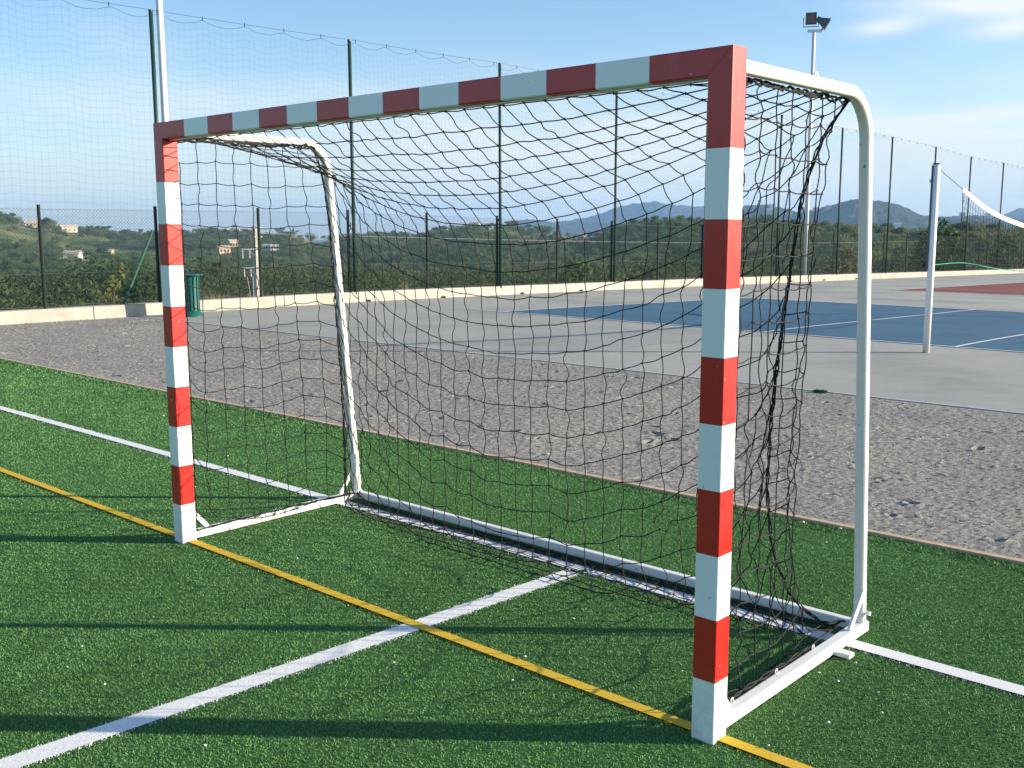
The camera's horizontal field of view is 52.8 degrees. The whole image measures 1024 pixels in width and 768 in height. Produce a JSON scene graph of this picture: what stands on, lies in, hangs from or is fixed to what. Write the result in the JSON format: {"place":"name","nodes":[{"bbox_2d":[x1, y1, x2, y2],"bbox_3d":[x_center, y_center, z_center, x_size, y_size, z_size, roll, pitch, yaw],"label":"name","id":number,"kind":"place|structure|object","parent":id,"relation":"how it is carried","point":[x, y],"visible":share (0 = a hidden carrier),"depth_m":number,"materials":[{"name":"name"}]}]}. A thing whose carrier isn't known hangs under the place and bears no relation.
{"place":"outdoors","nodes":[
{"label":"outdoors","id":0,"kind":"place"},
{"bbox_2d":[0,221,828,278],"bbox_3d":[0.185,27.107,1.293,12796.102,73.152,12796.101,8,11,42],"label":"hills","id":1,"kind":"structure","parent":0,"point":[15,237],"depth_m":628.85,"materials":[{"name":"green plant"}]},
{"bbox_2d":[23,221,37,227],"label":"house","id":2,"kind":"structure","parent":1,"relation":"on","point":[28,223],"depth_m":758.55,"materials":[{"name":"paint"}]},
{"bbox_2d":[58,225,77,232],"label":"house","id":3,"kind":"structure","parent":1,"relation":"on","point":[73,228],"depth_m":775.10,"materials":[{"name":"paint"}]},
{"bbox_2d":[63,250,82,259],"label":"house","id":4,"kind":"structure","parent":1,"relation":"on","point":[77,253],"depth_m":467.75,"materials":[{"name":"concrete"}]},
{"bbox_2d":[215,245,230,253],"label":"house","id":5,"kind":"structure","parent":1,"relation":"on","point":[221,250],"depth_m":581.24,"materials":[{"name":"paint"}]},
{"bbox_2d":[227,239,236,246],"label":"house","id":6,"kind":"structure","parent":1,"relation":"on","point":[234,241],"depth_m":616.63,"materials":[{"name":"concrete"}]},
{"bbox_2d":[242,227,262,296],"bbox_3d":[-8.252,-1.166,33.035,0.260,7.655,0.780,8,12,44],"label":"utility pole","id":7,"kind":"object","parent":1,"relation":"on","point":[255,285],"visible":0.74,"depth_m":32.66,"materials":[{"name":"concrete"}]},
{"bbox_2d":[0,233,250,258],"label":"power cable","id":8,"kind":"object","parent":7,"relation":"attached to","point":[125,247],"visible":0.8,"depth_m":36.56,"materials":[{"name":"rubber"}]},
{"bbox_2d":[7,232,247,255],"bbox_3d":[-27.128,-5.923,45.755,45.987,1.674,0.014,6,10,34],"label":"power cable","id":9,"kind":"object","parent":7,"relation":"attached to","point":[117,246],"visible":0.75,"depth_m":36.89,"materials":[{"name":"rubber"}]},
{"bbox_2d":[260,233,904,242],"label":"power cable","id":10,"kind":"object","parent":7,"relation":"attached to","point":[540,240],"visible":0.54,"depth_m":41.41,"materials":[{"name":"rubber"}]},
{"bbox_2d":[262,244,269,249],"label":"house","id":11,"kind":"structure","parent":1,"relation":"on","point":[268,246],"depth_m":594.49,"materials":[{"name":"grey"}]},
{"bbox_2d":[270,244,278,249],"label":"house","id":12,"kind":"structure","parent":1,"relation":"on","point":[271,245],"depth_m":593.49,"materials":[{"name":"grey"}]},
{"bbox_2d":[0,250,1009,309],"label":"slope thicket","id":13,"kind":"object","parent":1,"relation":"on","point":[473,274],"visible":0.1,"depth_m":70.19,"materials":[{"name":"green plant"}]},
{"bbox_2d":[0,211,1023,279],"bbox_3d":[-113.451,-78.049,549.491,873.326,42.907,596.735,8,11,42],"label":"hillside wood","id":14,"kind":"object","parent":1,"relation":"on","point":[680,222],"visible":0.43,"depth_m":422.32,"materials":[{"name":"green plant"}]},
{"bbox_2d":[825,248,857,273],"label":"bush","id":15,"kind":"object","parent":1,"relation":"on","point":[845,266],"visible":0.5,"depth_m":45.19,"materials":[{"name":"green plant"}]},
{"bbox_2d":[906,218,971,271],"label":"bush","id":16,"kind":"object","parent":1,"relation":"on","point":[944,233],"visible":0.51,"depth_m":53.50,"materials":[{"name":"green plant"}]},
{"bbox_2d":[988,236,1023,269],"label":"bush","id":17,"kind":"object","parent":1,"relation":"on","point":[1015,256],"visible":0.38,"depth_m":61.56,"materials":[{"name":"green plant"}]},
{"bbox_2d":[0,359,1023,767],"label":"artificial turf","id":18,"kind":"structure","parent":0,"point":[54,610],"depth_m":4.14,"materials":[{"name":"green plastic"}]},
{"bbox_2d":[0,570,578,767],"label":"white pitch line","id":19,"kind":"object","parent":18,"relation":"on","point":[64,744],"visible":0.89,"depth_m":3.62,"materials":[{"name":"white paint"}]},
{"bbox_2d":[0,469,803,767],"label":"yellow line pile","id":20,"kind":"object","parent":18,"relation":"on","point":[579,689],"visible":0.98,"depth_m":4.01,"materials":[{"name":"yellow plastic"}]},
{"bbox_2d":[0,467,813,767],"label":"yellow goal line","id":21,"kind":"object","parent":18,"relation":"on","point":[764,753],"visible":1,"depth_m":3.96,"materials":[{"name":"yellow paint"}]},
{"bbox_2d":[0,406,1023,694],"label":"white pitch line","id":22,"kind":"object","parent":18,"relation":"on","point":[950,670],"visible":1,"depth_m":4.63,"materials":[{"name":"white paint"}]},
{"bbox_2d":[1,406,1023,767],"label":"white line pile","id":23,"kind":"object","parent":18,"relation":"on","point":[401,630],"visible":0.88,"depth_m":3.96,"materials":[{"name":"white plastic"}]},
{"bbox_2d":[153,44,872,744],"bbox_3d":[-0.156,-0.138,4.503,3.240,2.080,1.192,8,11,42],"label":"handball goal","id":24,"kind":"object","parent":18,"relation":"on","point":[723,70],"visible":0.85,"depth_m":3.48,"materials":[{"name":"white paint"}]},
{"bbox_2d":[173,77,849,700],"bbox_3d":[-0.161,-0.113,4.500,3.054,2.017,1.074,8,11,42],"label":"goal net","id":25,"kind":"object","parent":24,"relation":"hanging from","point":[813,95],"visible":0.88,"depth_m":4.28,"materials":[{"name":"black fabric"}]},
{"bbox_2d":[0,0,1023,239],"label":"sky","id":26,"kind":"structure","parent":0,"point":[948,75],"materials":[{"name":"blue"}]},
{"bbox_2d":[144,273,1023,412],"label":"asphalt yard","id":27,"kind":"structure","parent":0,"point":[979,378],"depth_m":15.08,"materials":[{"name":"grey asphalt"}]},
{"bbox_2d":[184,274,202,316],"bbox_3d":[-5.873,-1.623,18.856,0.472,0.768,0.472,8,11,42],"label":"litter bin","id":28,"kind":"object","parent":27,"relation":"on","point":[192,297],"visible":0.67,"depth_m":18.74,"materials":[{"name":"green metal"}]},
{"bbox_2d":[506,298,1023,351],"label":"blue court","id":29,"kind":"object","parent":27,"relation":"on","point":[950,328],"visible":0.73,"depth_m":18.64,"materials":[{"name":"paint"}]},
{"bbox_2d":[516,300,696,310],"bbox_3d":[2.905,-1.800,23.087,0.050,0.168,8.884,8,12,43],"label":"court line","id":30,"kind":"object","parent":29,"relation":"on","point":[604,305],"visible":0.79,"depth_m":22.12,"materials":[{"name":"paint"}]},
{"bbox_2d":[503,311,1020,351],"bbox_3d":[5.082,-0.629,14.693,0.050,0.007,14.870,-9,12,-44],"label":"court line","id":31,"kind":"object","parent":29,"relation":"on","point":[785,333],"visible":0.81,"depth_m":15.31,"materials":[{"name":"paint"}]},
{"bbox_2d":[764,309,974,331],"bbox_3d":[6.942,-1.208,19.075,0.050,0.165,8.883,8,12,43],"label":"court line","id":32,"kind":"object","parent":29,"relation":"on","point":[874,319],"visible":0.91,"depth_m":18.73,"materials":[{"name":"paint"}]},
{"bbox_2d":[761,298,1015,311],"bbox_3d":[11.344,-1.414,20.935,0.050,0.017,15.221,-9,12,-44],"label":"court line","id":33,"kind":"object","parent":29,"relation":"on","point":[898,305],"visible":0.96,"depth_m":23.16,"materials":[{"name":"paint"}]},
{"bbox_2d":[957,334,1023,346],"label":"court line","id":34,"kind":"object","parent":29,"relation":"on","point":[988,340],"visible":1,"depth_m":14.70,"materials":[{"name":"paint"}]},
{"bbox_2d":[922,163,940,352],"bbox_3d":[5.272,-1.576,13.024,0.146,2.375,0.095,5,10,29],"label":"volleyball post","id":35,"kind":"object","parent":27,"relation":"on","point":[934,181],"visible":1,"depth_m":12.97,"materials":[{"name":"white metal"}]},
{"bbox_2d":[935,170,1023,271],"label":"volleyball net","id":36,"kind":"object","parent":35,"relation":"attached to","point":[988,209],"visible":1,"depth_m":14.27,"materials":[{"name":"white fabric"}]},
{"bbox_2d":[904,283,1023,294],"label":"red court","id":37,"kind":"object","parent":27,"relation":"on","point":[1012,288],"visible":0.96,"depth_m":33.72,"materials":[{"name":"plastic"}]},
{"bbox_2d":[512,201,1023,238],"bbox_3d":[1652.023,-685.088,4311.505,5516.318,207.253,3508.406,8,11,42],"label":"mountain","id":38,"kind":"structure","parent":0,"point":[634,209],"depth_m":4792.42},
{"bbox_2d":[742,199,1023,237],"bbox_3d":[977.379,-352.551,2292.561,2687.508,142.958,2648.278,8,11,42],"label":"wooded mountain","id":39,"kind":"structure","parent":0,"point":[897,211],"depth_m":2296.58,"materials":[{"name":"green plant"}]},
{"bbox_2d":[766,209,772,213],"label":"house","id":40,"kind":"structure","parent":39,"relation":"on","point":[768,211],"depth_m":2338.19,"materials":[{"name":"ceramic"}]},
{"bbox_2d":[825,205,831,209],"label":"house","id":41,"kind":"structure","parent":39,"relation":"on","point":[827,207],"depth_m":2464.47,"materials":[{"name":"ceramic"}]},
{"bbox_2d":[893,223,901,227],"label":"house","id":42,"kind":"structure","parent":39,"relation":"on","point":[897,225],"depth_m":1946.31,"materials":[{"name":"ceramic"}]},
{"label":"ground","id":43,"kind":"structure","parent":0,"visible":0},
{"bbox_2d":[48,297,88,306],"bbox_3d":[-8.085,-1.396,18.902,0.784,0.414,0.739,-5,10,-27],"label":"reed clump","id":44,"kind":"object","parent":43,"relation":"on","point":[76,304],"visible":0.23,"depth_m":18.99,"materials":[{"name":"green plant"}]},
{"bbox_2d":[93,262,128,304],"bbox_3d":[-7.665,-1.647,19.758,0.399,1.359,0.729,8,11,42],"label":"shrub","id":45,"kind":"object","parent":43,"relation":"on","point":[112,301],"visible":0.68,"depth_m":19.71,"materials":[{"name":"green plant"}]},
{"bbox_2d":[156,0,168,121],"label":"floodlight mast","id":46,"kind":"object","parent":43,"relation":"on","point":[162,60],"visible":0.48,"depth_m":19.90,"materials":[{"name":"metal"}]},
{"bbox_2d":[200,291,243,298],"bbox_3d":[-6.089,-1.690,21.154,1.245,0.418,1.179,-1,9,-6],"label":"grass clump","id":47,"kind":"object","parent":43,"relation":"on","point":[220,296],"visible":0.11,"depth_m":21.18,"materials":[{"name":"plant"}]},
{"bbox_2d":[0,269,1023,324],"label":"wall","id":48,"kind":"structure","parent":43,"relation":"on","point":[23,316],"depth_m":23.12,"materials":[{"name":"concrete"}]},
{"bbox_2d":[0,205,1023,309],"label":"chain link fence","id":49,"kind":"object","parent":48,"relation":"on","point":[42,259],"visible":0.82,"depth_m":24.14,"materials":[{"name":"green metal"}]},
{"bbox_2d":[0,0,1023,308],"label":"ball stop netting","id":50,"kind":"object","parent":48,"relation":"on","point":[348,70],"visible":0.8,"depth_m":25.75,"materials":[{"name":"green metal"}]},
{"bbox_2d":[0,358,1023,564],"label":"turf edging board","id":51,"kind":"object","parent":43,"relation":"on","point":[893,536],"depth_m":6.43,"materials":[{"name":"grey concrete"}]},
{"bbox_2d":[555,257,594,283],"bbox_3d":[1.777,-3.058,30.305,1.002,1.449,1.418,8,11,42],"label":"bush","id":52,"kind":"object","parent":43,"relation":"on","point":[580,267],"visible":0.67,"depth_m":30.19,"materials":[{"name":"green plant"}]},
{"bbox_2d":[136,316,1023,413],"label":"concrete edging","id":53,"kind":"object","parent":43,"relation":"on","point":[641,371],"depth_m":11.51,"materials":[{"name":"grey concrete"}]},
{"bbox_2d":[802,12,830,274],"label":"floodlight mast","id":54,"kind":"object","parent":43,"relation":"on","point":[812,18],"visible":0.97,"depth_m":40.07,"materials":[{"name":"metal"}]},
{"label":"gravel bed","id":55,"kind":"structure","parent":0,"visible":0},
{"bbox_2d":[0,316,1023,559],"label":"gravel strip","id":56,"kind":"object","parent":55,"relation":"on","point":[880,517],"visible":0.87,"depth_m":8.65,"materials":[{"name":"grey gravel"}]},
{"bbox_2d":[0,317,1023,552],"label":"loose stones","id":57,"kind":"object","parent":56,"relation":"on","point":[833,483],"visible":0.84,"depth_m":9.27,"materials":[{"name":"grey gravel"}]},
{"bbox_2d":[813,389,827,392],"bbox_3d":[2.991,0.065,10.009,0.163,0.030,0.093,8,11,42],"label":"grass tuft","id":58,"kind":"object","parent":56,"relation":"on","point":[820,391],"visible":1,"depth_m":9.98,"materials":[{"name":"green plant"}]}
]}

